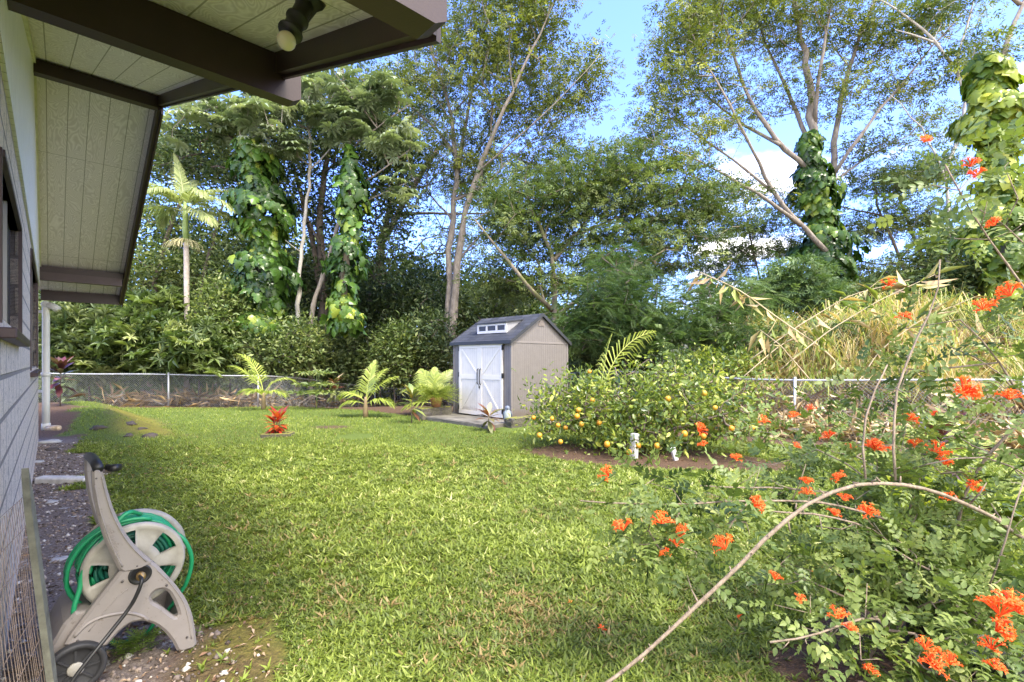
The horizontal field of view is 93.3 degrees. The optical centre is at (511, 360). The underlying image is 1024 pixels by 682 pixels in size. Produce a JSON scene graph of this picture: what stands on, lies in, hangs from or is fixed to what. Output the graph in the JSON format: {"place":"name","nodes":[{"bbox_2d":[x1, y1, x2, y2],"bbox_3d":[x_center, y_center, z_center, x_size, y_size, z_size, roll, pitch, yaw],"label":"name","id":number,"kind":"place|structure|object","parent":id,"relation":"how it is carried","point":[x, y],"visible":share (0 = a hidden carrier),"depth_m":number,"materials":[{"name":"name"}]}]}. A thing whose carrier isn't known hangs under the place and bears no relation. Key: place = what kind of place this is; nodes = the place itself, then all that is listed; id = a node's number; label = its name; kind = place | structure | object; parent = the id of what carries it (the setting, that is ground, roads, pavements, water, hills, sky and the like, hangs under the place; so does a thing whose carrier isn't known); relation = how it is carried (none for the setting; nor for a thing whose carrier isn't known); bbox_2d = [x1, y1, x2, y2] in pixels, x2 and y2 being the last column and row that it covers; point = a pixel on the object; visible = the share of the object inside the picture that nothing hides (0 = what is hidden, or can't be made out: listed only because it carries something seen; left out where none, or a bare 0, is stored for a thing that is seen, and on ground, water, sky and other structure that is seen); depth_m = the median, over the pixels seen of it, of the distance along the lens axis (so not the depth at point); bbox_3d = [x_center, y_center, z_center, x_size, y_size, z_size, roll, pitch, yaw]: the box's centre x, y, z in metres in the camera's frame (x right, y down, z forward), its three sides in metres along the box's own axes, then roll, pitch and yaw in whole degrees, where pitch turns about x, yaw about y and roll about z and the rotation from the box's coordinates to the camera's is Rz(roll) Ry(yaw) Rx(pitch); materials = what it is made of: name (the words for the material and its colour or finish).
{"place":"outdoors","nodes":[
{"label":"outdoors","id":0,"kind":"place"},
{"bbox_2d":[2,359,1023,681],"bbox_3d":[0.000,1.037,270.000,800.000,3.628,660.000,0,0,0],"label":"ground","id":1,"kind":"structure","parent":0,"point":[64,415],"depth_m":5.81,"materials":[{"name":"green plant"}]},
{"bbox_2d":[0,468,57,681],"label":"wire panel","id":2,"kind":"object","parent":1,"relation":"on","point":[36,561],"visible":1,"depth_m":1.94,"materials":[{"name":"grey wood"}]},
{"bbox_2d":[38,439,62,443],"bbox_3d":[-8.373,1.484,8.746,0.350,0.121,0.361,0,0,-39],"label":"stone","id":3,"kind":"object","parent":1,"relation":"on","point":[49,441],"visible":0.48,"depth_m":8.67,"materials":[{"name":"stone"}]},
{"bbox_2d":[45,499,58,503],"bbox_3d":[-4.934,1.515,5.192,0.111,0.046,0.140,0,0,-39],"label":"stone","id":4,"kind":"object","parent":1,"relation":"on","point":[50,501],"visible":0.68,"depth_m":5.16,"materials":[{"name":"stone"}]},
{"bbox_2d":[45,447,59,450],"bbox_3d":[-7.622,1.474,8.006,0.251,0.072,0.217,0,0,0],"label":"stone","id":5,"kind":"object","parent":1,"relation":"on","point":[52,449],"visible":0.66,"depth_m":7.95,"materials":[{"name":"grey stone"}]},
{"bbox_2d":[49,556,67,562],"bbox_3d":[-3.412,1.498,3.642,0.098,0.036,0.131,0,0,0],"label":"stone","id":6,"kind":"object","parent":1,"relation":"on","point":[61,558],"visible":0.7,"depth_m":3.62,"materials":[{"name":"stone"}]},
{"bbox_2d":[40,355,78,405],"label":"ti plant","id":7,"kind":"object","parent":1,"relation":"on","point":[62,364],"visible":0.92,"depth_m":11.42,"materials":[{"name":"red plant"}]},
{"bbox_2d":[38,300,137,400],"bbox_3d":[-16.433,-0.490,18.700,4.996,4.831,3.948,0,0,0],"label":"shrub","id":8,"kind":"object","parent":1,"relation":"on","point":[70,322],"visible":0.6,"depth_m":17.93,"materials":[{"name":"green plant"}]},
{"bbox_2d":[89,425,107,430],"bbox_3d":[-8.354,1.373,9.808,0.335,0.144,0.228,0,0,0],"label":"rock","id":9,"kind":"object","parent":1,"relation":"on","point":[96,427],"visible":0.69,"depth_m":9.74,"materials":[{"name":"grey stone"}]},
{"bbox_2d":[126,421,136,425],"bbox_3d":[-7.982,1.325,10.117,0.280,0.131,0.211,0,0,0],"label":"rock","id":10,"kind":"object","parent":1,"relation":"on","point":[131,423],"visible":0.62,"depth_m":10.08,"materials":[{"name":"grey stone"}]},
{"bbox_2d":[107,626,162,662],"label":"grass","id":11,"kind":"structure","parent":1,"relation":"on","point":[129,644],"depth_m":2.51,"materials":[{"name":"green plant"}]},
{"bbox_2d":[79,280,208,395],"bbox_3d":[-14.296,-0.708,19.157,4.129,5.246,4.709,0,0,14],"label":"shrub","id":12,"kind":"object","parent":1,"relation":"on","point":[143,308],"visible":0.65,"depth_m":18.06,"materials":[{"name":"green plant"}]},
{"bbox_2d":[141,433,157,437],"bbox_3d":[-7.113,1.520,9.489,0.295,0.224,0.523,0,0,-44],"label":"rock","id":13,"kind":"object","parent":1,"relation":"on","point":[150,435],"visible":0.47,"depth_m":9.40,"materials":[{"name":"grey stone"}]},
{"bbox_2d":[127,110,245,405],"bbox_3d":[-18.491,-5.489,26.818,10.078,16.813,10.050,0,0,0],"label":"broadleaf tree","id":14,"kind":"object","parent":1,"relation":"on","point":[153,265],"visible":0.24,"depth_m":26.14,"materials":[{"name":"green plant"}]},
{"bbox_2d":[142,153,246,404],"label":"king palm","id":15,"kind":"object","parent":1,"relation":"on","point":[185,192],"visible":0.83,"depth_m":19.41,"materials":[{"name":"green plant"}]},
{"bbox_2d":[142,308,248,406],"bbox_3d":[-12.018,-0.073,18.557,3.536,3.975,3.764,0,0,-39],"label":"shrub","id":16,"kind":"object","parent":1,"relation":"on","point":[198,345],"visible":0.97,"depth_m":17.80,"materials":[{"name":"green plant"}]},
{"bbox_2d":[172,260,267,391],"bbox_3d":[-11.706,-1.031,20.035,3.651,6.188,3.888,0,0,0],"label":"shrub","id":17,"kind":"object","parent":1,"relation":"on","point":[218,298],"visible":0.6,"depth_m":19.33,"materials":[{"name":"green plant"}]},
{"bbox_2d":[107,386,333,406],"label":"fallen branches","id":18,"kind":"object","parent":1,"relation":"on","point":[304,403],"visible":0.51,"depth_m":18.46,"materials":[{"name":"brown plant"}]},
{"bbox_2d":[1,441,443,681],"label":"gravel","id":19,"kind":"structure","parent":1,"relation":"on","point":[161,671],"depth_m":3.35,"materials":[{"name":"grey gravel"}]},
{"bbox_2d":[34,475,84,483],"bbox_3d":[-5.591,1.490,6.031,0.570,0.090,0.150,2,0,-7],"label":"concrete slab piece","id":20,"kind":"object","parent":19,"relation":"on","point":[53,479],"visible":0.64,"depth_m":5.97,"materials":[{"name":"grey concrete"}]},
{"bbox_2d":[37,452,196,681],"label":"hose reel","id":21,"kind":"object","parent":19,"relation":"on","point":[128,564],"visible":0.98,"depth_m":2.33,"materials":[{"name":"beige plastic"}]},
{"bbox_2d":[0,0,446,681],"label":"house","id":22,"kind":"structure","parent":1,"relation":"on","point":[90,90],"depth_m":3.68,"materials":[{"name":"painted wood siding"},{"name":"plywood"},{"name":"brown paint"}]},
{"bbox_2d":[0,147,29,346],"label":"window","id":23,"kind":"structure","parent":22,"relation":"in","point":[12,335],"depth_m":2.78,"materials":[{"name":"brown glass"}]},
{"bbox_2d":[30,248,41,376],"bbox_3d":[-6.433,-0.535,6.440,0.210,1.430,3.120,0,0,-44],"label":"window","id":24,"kind":"structure","parent":22,"relation":"in","point":[35,373],"depth_m":6.88,"materials":[{"name":"brown glass"}]},
{"bbox_2d":[38,301,61,430],"bbox_3d":[-8.669,0.097,9.107,0.518,2.452,0.203,0,0,12],"label":"drain pipe","id":25,"kind":"object","parent":22,"relation":"attached to","point":[46,306],"visible":0.99,"depth_m":9.06,"materials":[{"name":"white plastic"}]},
{"bbox_2d":[277,0,325,50],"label":"flood light","id":26,"kind":"object","parent":22,"relation":"attached to","point":[293,25],"visible":0.98,"depth_m":2.03,"materials":[{"name":"black plastic"}]},
{"bbox_2d":[150,95,315,405],"bbox_3d":[-13.337,-5.330,21.794,9.461,14.925,6.151,0,0,0],"label":"vine covered tree","id":27,"kind":"object","parent":1,"relation":"on","point":[263,269],"visible":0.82,"depth_m":20.06,"materials":[{"name":"green plant"}]},
{"bbox_2d":[38,372,451,406],"bbox_3d":[-10.736,1.456,20.304,21.819,2.317,6.130,0,0,-9],"label":"chain link fence","id":28,"kind":"object","parent":1,"relation":"on","point":[168,384],"visible":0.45,"depth_m":17.71,"materials":[{"name":"metal"}]},
{"bbox_2d":[157,74,349,403],"bbox_3d":[-10.534,-4.689,19.715,8.404,13.740,3.564,0,0,0],"label":"umbrella leaf tree","id":29,"kind":"object","parent":1,"relation":"on","point":[248,116],"visible":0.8,"depth_m":19.59,"materials":[{"name":"green plant"}]},
{"bbox_2d":[205,323,301,392],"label":"shrub","id":30,"kind":"object","parent":1,"relation":"on","point":[251,349],"visible":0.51,"depth_m":19.11,"materials":[{"name":"green plant"}]},
{"bbox_2d":[66,383,452,406],"bbox_3d":[-9.067,1.933,21.150,15.433,2.428,5.631,0,0,-30],"label":"dry brush","id":31,"kind":"object","parent":1,"relation":"on","point":[218,400],"visible":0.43,"depth_m":18.30,"materials":[{"name":"plant"}]},
{"bbox_2d":[225,353,301,409],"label":"young coconut palm","id":32,"kind":"object","parent":1,"relation":"on","point":[262,393],"visible":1,"depth_m":14.99,"materials":[{"name":"green plant"}]},
{"bbox_2d":[260,431,294,437],"bbox_3d":[-4.578,1.460,9.450,0.540,0.115,0.320,0,0,-9],"label":"planter ring","id":33,"kind":"object","parent":1,"relation":"on","point":[279,435],"visible":0.6,"depth_m":9.32,"materials":[{"name":"beige concrete"}]},
{"bbox_2d":[264,405,288,433],"bbox_3d":[-4.648,1.223,9.489,0.577,0.697,0.516,0,0,0],"label":"croton","id":34,"kind":"object","parent":33,"relation":"in","point":[276,428],"visible":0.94,"depth_m":9.46,"materials":[{"name":"red plant"}]},
{"bbox_2d":[248,308,337,406],"bbox_3d":[-8.962,-0.134,19.932,3.429,4.370,3.588,0,0,-28],"label":"shrub","id":35,"kind":"object","parent":1,"relation":"on","point":[310,342],"visible":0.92,"depth_m":19.52,"materials":[{"name":"green plant"}]},
{"bbox_2d":[286,368,343,408],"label":"sapling","id":36,"kind":"object","parent":1,"relation":"on","point":[316,372],"visible":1,"depth_m":15.23,"materials":[{"name":"green plant"}]},
{"bbox_2d":[286,315,363,406],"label":"shrub","id":37,"kind":"object","parent":1,"relation":"on","point":[343,369],"visible":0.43,"depth_m":21.85,"materials":[{"name":"green plant"}]},
{"bbox_2d":[223,52,443,406],"bbox_3d":[-8.873,-6.644,24.364,11.122,18.702,7.830,0,0,0],"label":"ficus tree","id":38,"kind":"object","parent":1,"relation":"on","point":[319,217],"visible":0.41,"depth_m":23.94,"materials":[{"name":"green plant"}]},
{"bbox_2d":[324,374,344,406],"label":"ti plant","id":39,"kind":"object","parent":1,"relation":"on","point":[330,398],"visible":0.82,"depth_m":15.54,"materials":[{"name":"green plant"}]},
{"bbox_2d":[330,303,387,404],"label":"shrub","id":40,"kind":"object","parent":1,"relation":"on","point":[361,355],"visible":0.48,"depth_m":23.32,"materials":[{"name":"green plant"}]},
{"bbox_2d":[300,65,427,406],"bbox_3d":[-6.486,-5.774,20.260,6.226,15.918,3.844,0,0,0],"label":"umbrella leaf tree","id":41,"kind":"object","parent":1,"relation":"on","point":[373,95],"visible":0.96,"depth_m":19.64,"materials":[{"name":"green plant"}]},
{"bbox_2d":[334,360,398,417],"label":"young coconut palm","id":42,"kind":"object","parent":1,"relation":"on","point":[370,382],"visible":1,"depth_m":13.07,"materials":[{"name":"green plant"}]},
{"bbox_2d":[356,310,433,405],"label":"shrub","id":43,"kind":"object","parent":1,"relation":"on","point":[388,356],"visible":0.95,"depth_m":21.46,"materials":[{"name":"green plant"}]},
{"bbox_2d":[327,250,467,406],"bbox_3d":[-6.368,-1.856,28.035,8.800,9.468,6.775,0,0,-43],"label":"shrub","id":44,"kind":"object","parent":1,"relation":"on","point":[392,303],"visible":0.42,"depth_m":26.77,"materials":[{"name":"green plant"}]},
{"bbox_2d":[50,289,744,400],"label":"trunks","id":45,"kind":"object","parent":1,"relation":"on","point":[355,378],"visible":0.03,"depth_m":33.16,"materials":[{"name":"plant"}]},
{"bbox_2d":[395,383,424,422],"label":"ti plant","id":46,"kind":"object","parent":1,"relation":"on","point":[413,393],"visible":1,"depth_m":11.59,"materials":[{"name":"green plant"}]},
{"bbox_2d":[401,367,452,411],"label":"fern","id":47,"kind":"object","parent":1,"relation":"on","point":[433,376],"visible":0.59,"depth_m":13.79,"materials":[{"name":"green plant"}]},
{"bbox_2d":[416,405,451,419],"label":"block wall","id":48,"kind":"structure","parent":1,"relation":"on","point":[434,411],"depth_m":12.37,"materials":[{"name":"grey concrete"}]},
{"bbox_2d":[410,382,461,406],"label":"potted fern","id":49,"kind":"object","parent":48,"relation":"on","point":[437,394],"visible":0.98,"depth_m":12.41,"materials":[{"name":"plant"}]},
{"bbox_2d":[390,269,481,405],"bbox_3d":[-3.864,-1.141,24.469,4.776,7.290,7.617,0,0,0],"label":"shrub","id":50,"kind":"object","parent":1,"relation":"on","point":[438,344],"visible":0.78,"depth_m":22.78,"materials":[{"name":"green plant"}]},
{"bbox_2d":[334,50,542,402],"bbox_3d":[-5.094,-8.252,32.093,15.023,22.448,14.174,0,0,0],"label":"albizia tree","id":51,"kind":"object","parent":1,"relation":"on","point":[442,233],"visible":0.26,"depth_m":31.35,"materials":[{"name":"green plant"}]},
{"bbox_2d":[17,444,941,681],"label":"leaf litter","id":52,"kind":"object","parent":1,"relation":"on","point":[214,678],"visible":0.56,"depth_m":2.70,"materials":[{"name":"brown plant"}]},
{"bbox_2d":[338,0,625,405],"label":"albizia tree","id":53,"kind":"object","parent":1,"relation":"on","point":[498,48],"visible":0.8,"depth_m":22.81,"materials":[{"name":"green plant"}]},
{"bbox_2d":[473,402,502,432],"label":"ti plant","id":54,"kind":"object","parent":1,"relation":"on","point":[491,427],"visible":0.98,"depth_m":10.23,"materials":[{"name":"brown plant"}]},
{"bbox_2d":[439,259,544,335],"bbox_3d":[-1.142,-1.635,27.039,6.362,9.011,7.309,0,0,0],"label":"shrub","id":55,"kind":"object","parent":1,"relation":"on","point":[480,311],"visible":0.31,"depth_m":25.39,"materials":[{"name":"green plant"}]},
{"bbox_2d":[426,412,571,428],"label":"concrete platform","id":56,"kind":"structure","parent":1,"relation":"on","point":[464,419],"depth_m":11.60,"materials":[{"name":"grey concrete"}]},
{"bbox_2d":[503,405,511,421],"bbox_3d":[-0.102,1.208,10.940,0.196,0.391,0.196,0,0,-45],"label":"penguin statue","id":57,"kind":"object","parent":56,"relation":"on","point":[506,411],"visible":0.56,"depth_m":10.90,"materials":[{"name":"paint"}]},
{"bbox_2d":[450,313,571,418],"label":"garden shed","id":58,"kind":"structure","parent":56,"relation":"on","point":[489,354],"depth_m":12.18,"materials":[{"name":"beige plastic"}]},
{"bbox_2d":[458,345,478,414],"bbox_3d":[-1.130,0.476,12.541,0.092,1.808,0.841,0,0,-45],"label":"door","id":59,"kind":"structure","parent":58,"relation":"in","point":[468,374],"depth_m":12.55,"materials":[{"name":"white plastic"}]},
{"bbox_2d":[479,344,503,417],"bbox_3d":[-0.539,0.476,11.954,0.092,1.808,0.864,0,0,-45],"label":"door","id":60,"kind":"structure","parent":58,"relation":"in","point":[491,375],"depth_m":11.95,"materials":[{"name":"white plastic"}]},
{"bbox_2d":[38,219,978,405],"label":"woods","id":61,"kind":"object","parent":1,"relation":"on","point":[194,384],"visible":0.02,"depth_m":30.56,"materials":[{"name":"green plant"}]},
{"bbox_2d":[504,414,551,427],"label":"block wall","id":62,"kind":"structure","parent":1,"relation":"on","point":[512,422],"depth_m":10.79,"materials":[{"name":"grey concrete"}]},
{"bbox_2d":[56,401,1023,681],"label":"lawn grass","id":63,"kind":"structure","parent":1,"relation":"on","point":[342,529],"depth_m":3.61,"materials":[{"name":"green plant"}]},
{"bbox_2d":[442,130,778,324],"bbox_3d":[4.154,-3.591,20.364,14.090,11.086,6.818,0,0,-8],"label":"monkeypod tree","id":64,"kind":"object","parent":1,"relation":"on","point":[584,198],"visible":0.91,"depth_m":19.21,"materials":[{"name":"green plant"}]},
{"bbox_2d":[572,330,656,425],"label":"young coconut palm","id":65,"kind":"object","parent":1,"relation":"on","point":[624,348],"visible":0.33,"depth_m":11.10,"materials":[{"name":"green plant"}]},
{"bbox_2d":[568,343,672,391],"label":"shrub","id":66,"kind":"object","parent":1,"relation":"on","point":[595,366],"visible":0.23,"depth_m":15.60,"materials":[{"name":"green plant"}]},
{"bbox_2d":[542,237,705,393],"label":"fern leaf tree","id":67,"kind":"object","parent":1,"relation":"on","point":[607,310],"visible":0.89,"depth_m":14.40,"materials":[{"name":"green plant"}]},
{"bbox_2d":[629,433,638,458],"bbox_3d":[1.854,1.343,7.348,0.100,0.475,0.100,4,-1,-43],"label":"white stake","id":68,"kind":"object","parent":1,"relation":"on","point":[635,450],"visible":0.55,"depth_m":7.31,"materials":[{"name":"paint"}]},
{"bbox_2d":[507,341,799,460],"bbox_3d":[2.177,0.719,8.098,4.676,2.126,2.736,0,0,15],"label":"orange tree","id":69,"kind":"object","parent":1,"relation":"on","point":[653,405],"visible":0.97,"depth_m":7.78,"materials":[{"name":"green plant"}]},
{"bbox_2d":[670,447,677,460],"bbox_3d":[2.411,1.413,7.156,0.080,0.300,0.040,-29,19,-26],"label":"white stake","id":70,"kind":"object","parent":1,"relation":"on","point":[673,452],"visible":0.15,"depth_m":7.12,"materials":[{"name":"paint"}]},
{"bbox_2d":[642,338,707,384],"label":"shrub","id":71,"kind":"object","parent":1,"relation":"on","point":[669,355],"visible":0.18,"depth_m":13.88,"materials":[{"name":"green plant"}]},
{"bbox_2d":[620,266,802,378],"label":"fern leaf tree","id":72,"kind":"object","parent":1,"relation":"on","point":[704,308],"visible":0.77,"depth_m":13.95,"materials":[{"name":"green plant"}]},
{"bbox_2d":[569,571,869,658],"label":"fallen petals","id":73,"kind":"object","parent":1,"relation":"on","point":[600,625],"visible":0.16,"depth_m":2.73,"materials":[{"name":"orange plant"}]},
{"bbox_2d":[663,337,782,395],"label":"shrub","id":74,"kind":"object","parent":1,"relation":"on","point":[702,356],"visible":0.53,"depth_m":12.41,"materials":[{"name":"green plant"}]},
{"bbox_2d":[669,168,853,319],"bbox_3d":[12.819,-4.466,26.167,10.025,10.384,7.882,0,0,0],"label":"young albizia","id":75,"kind":"object","parent":1,"relation":"on","point":[753,254],"visible":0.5,"depth_m":25.69,"materials":[{"name":"green plant"}]},
{"bbox_2d":[729,308,815,372],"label":"shrub","id":76,"kind":"object","parent":1,"relation":"on","point":[778,332],"visible":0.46,"depth_m":13.42,"materials":[{"name":"green plant"}]},
{"bbox_2d":[687,264,858,386],"bbox_3d":[6.401,-0.689,11.479,4.367,3.280,0.728,0,0,6],"label":"dead cane","id":77,"kind":"object","parent":1,"relation":"on","point":[740,299],"visible":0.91,"depth_m":11.52,"materials":[{"name":"beige plant"}]},
{"bbox_2d":[711,250,872,332],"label":"broadleaf tree","id":78,"kind":"object","parent":1,"relation":"on","point":[799,275],"visible":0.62,"depth_m":17.30,"materials":[{"name":"green plant"}]},
{"bbox_2d":[568,369,1023,422],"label":"chain link fence","id":79,"kind":"object","parent":1,"relation":"on","point":[794,379],"visible":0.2,"depth_m":10.46,"materials":[{"name":"metal"}]},
{"bbox_2d":[604,0,998,318],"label":"albizia tree","id":80,"kind":"object","parent":1,"relation":"on","point":[816,187],"visible":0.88,"depth_m":21.35,"materials":[{"name":"green plant"}]},
{"bbox_2d":[580,95,1023,681],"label":"flowering shrub","id":81,"kind":"object","parent":1,"relation":"on","point":[910,567],"visible":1,"depth_m":2.21,"materials":[{"name":"green plant"}]},
{"bbox_2d":[592,311,1023,454],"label":"dry straw","id":82,"kind":"object","parent":1,"relation":"on","point":[810,425],"visible":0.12,"depth_m":10.22,"materials":[{"name":"beige plant"}]},
{"bbox_2d":[740,264,897,379],"bbox_3d":[7.492,-0.994,11.779,4.313,2.901,0.691,0,0,-10],"label":"dead cane","id":83,"kind":"object","parent":1,"relation":"on","point":[814,332],"visible":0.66,"depth_m":11.73,"materials":[{"name":"beige plant"}]},
{"bbox_2d":[750,279,911,359],"bbox_3d":[7.473,-0.952,11.354,3.463,1.878,1.018,0,0,13],"label":"dead cane","id":84,"kind":"object","parent":1,"relation":"on","point":[852,301],"visible":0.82,"depth_m":11.27,"materials":[{"name":"beige plant"}]},
{"bbox_2d":[654,284,1023,415],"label":"tall grass","id":85,"kind":"structure","parent":1,"relation":"on","point":[890,318],"depth_m":11.91,"materials":[{"name":"plant"}]},
{"bbox_2d":[786,309,892,366],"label":"tall grass","id":86,"kind":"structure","parent":1,"relation":"on","point":[839,331],"depth_m":12.84,"materials":[{"name":"green plant"}]},
{"bbox_2d":[780,259,968,369],"bbox_3d":[8.022,-0.978,10.956,3.671,2.393,0.988,0,0,11],"label":"dead cane","id":87,"kind":"object","parent":1,"relation":"on","point":[927,285],"visible":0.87,"depth_m":10.74,"materials":[{"name":"beige plant"}]},
{"bbox_2d":[796,151,984,282],"bbox_3d":[19.441,-4.704,24.921,9.263,10.454,7.548,0,0,0],"label":"young albizia","id":88,"kind":"object","parent":1,"relation":"on","point":[909,223],"visible":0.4,"depth_m":23.95,"materials":[{"name":"green plant"}]},
{"bbox_2d":[827,226,1006,311],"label":"broadleaf tree","id":89,"kind":"object","parent":1,"relation":"on","point":[967,276],"visible":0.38,"depth_m":17.32,"materials":[{"name":"green plant"}]},
{"bbox_2d":[851,294,987,393],"bbox_3d":[8.642,-0.364,10.241,2.486,2.231,0.746,0,0,0],"label":"dead cane","id":90,"kind":"object","parent":1,"relation":"on","point":[921,310],"visible":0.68,"depth_m":10.33,"materials":[{"name":"beige plant"}]},
{"bbox_2d":[880,287,987,330],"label":"tall grass","id":91,"kind":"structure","parent":1,"relation":"on","point":[971,312],"depth_m":12.98,"materials":[{"name":"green plant"}]},
{"bbox_2d":[862,0,1023,291],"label":"bare limbed tree","id":92,"kind":"object","parent":1,"relation":"on","point":[919,170],"visible":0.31,"depth_m":20.05,"materials":[{"name":"green plant"}]},
{"bbox_2d":[881,466,1023,538],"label":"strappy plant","id":93,"kind":"object","parent":1,"relation":"on","point":[1008,513],"visible":0.12,"depth_m":4.38,"materials":[{"name":"green plant"}]},
{"bbox_2d":[931,0,1023,319],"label":"vine covered tree","id":94,"kind":"object","parent":1,"relation":"on","point":[991,77],"visible":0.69,"depth_m":15.17,"materials":[{"name":"green plant"}]},
{"bbox_2d":[953,289,1023,343],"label":"tall grass","id":95,"kind":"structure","parent":1,"relation":"on","point":[1009,317],"depth_m":12.07,"materials":[{"name":"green plant"}]},
{"bbox_2d":[134,0,1023,332],"label":"sky","id":96,"kind":"structure","parent":0,"point":[624,17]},
{"bbox_2d":[747,331,809,378],"bbox_3d":[6.153,-0.119,11.208,1.274,1.206,0.756,0,0,0],"label":"dead cane","id":97,"kind":"object","parent":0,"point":[759,338],"visible":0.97,"depth_m":11.08,"materials":[{"name":"beige plant"}]},
{"bbox_2d":[859,423,1022,491],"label":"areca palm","id":98,"kind":"object","parent":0,"point":[976,463],"visible":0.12,"depth_m":5.62,"materials":[{"name":"green plant"}]},
{"bbox_2d":[910,412,976,481],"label":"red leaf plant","id":99,"kind":"object","parent":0,"point":[930,426],"visible":0.27,"depth_m":4.96,"materials":[{"name":"plant"}]}
]}

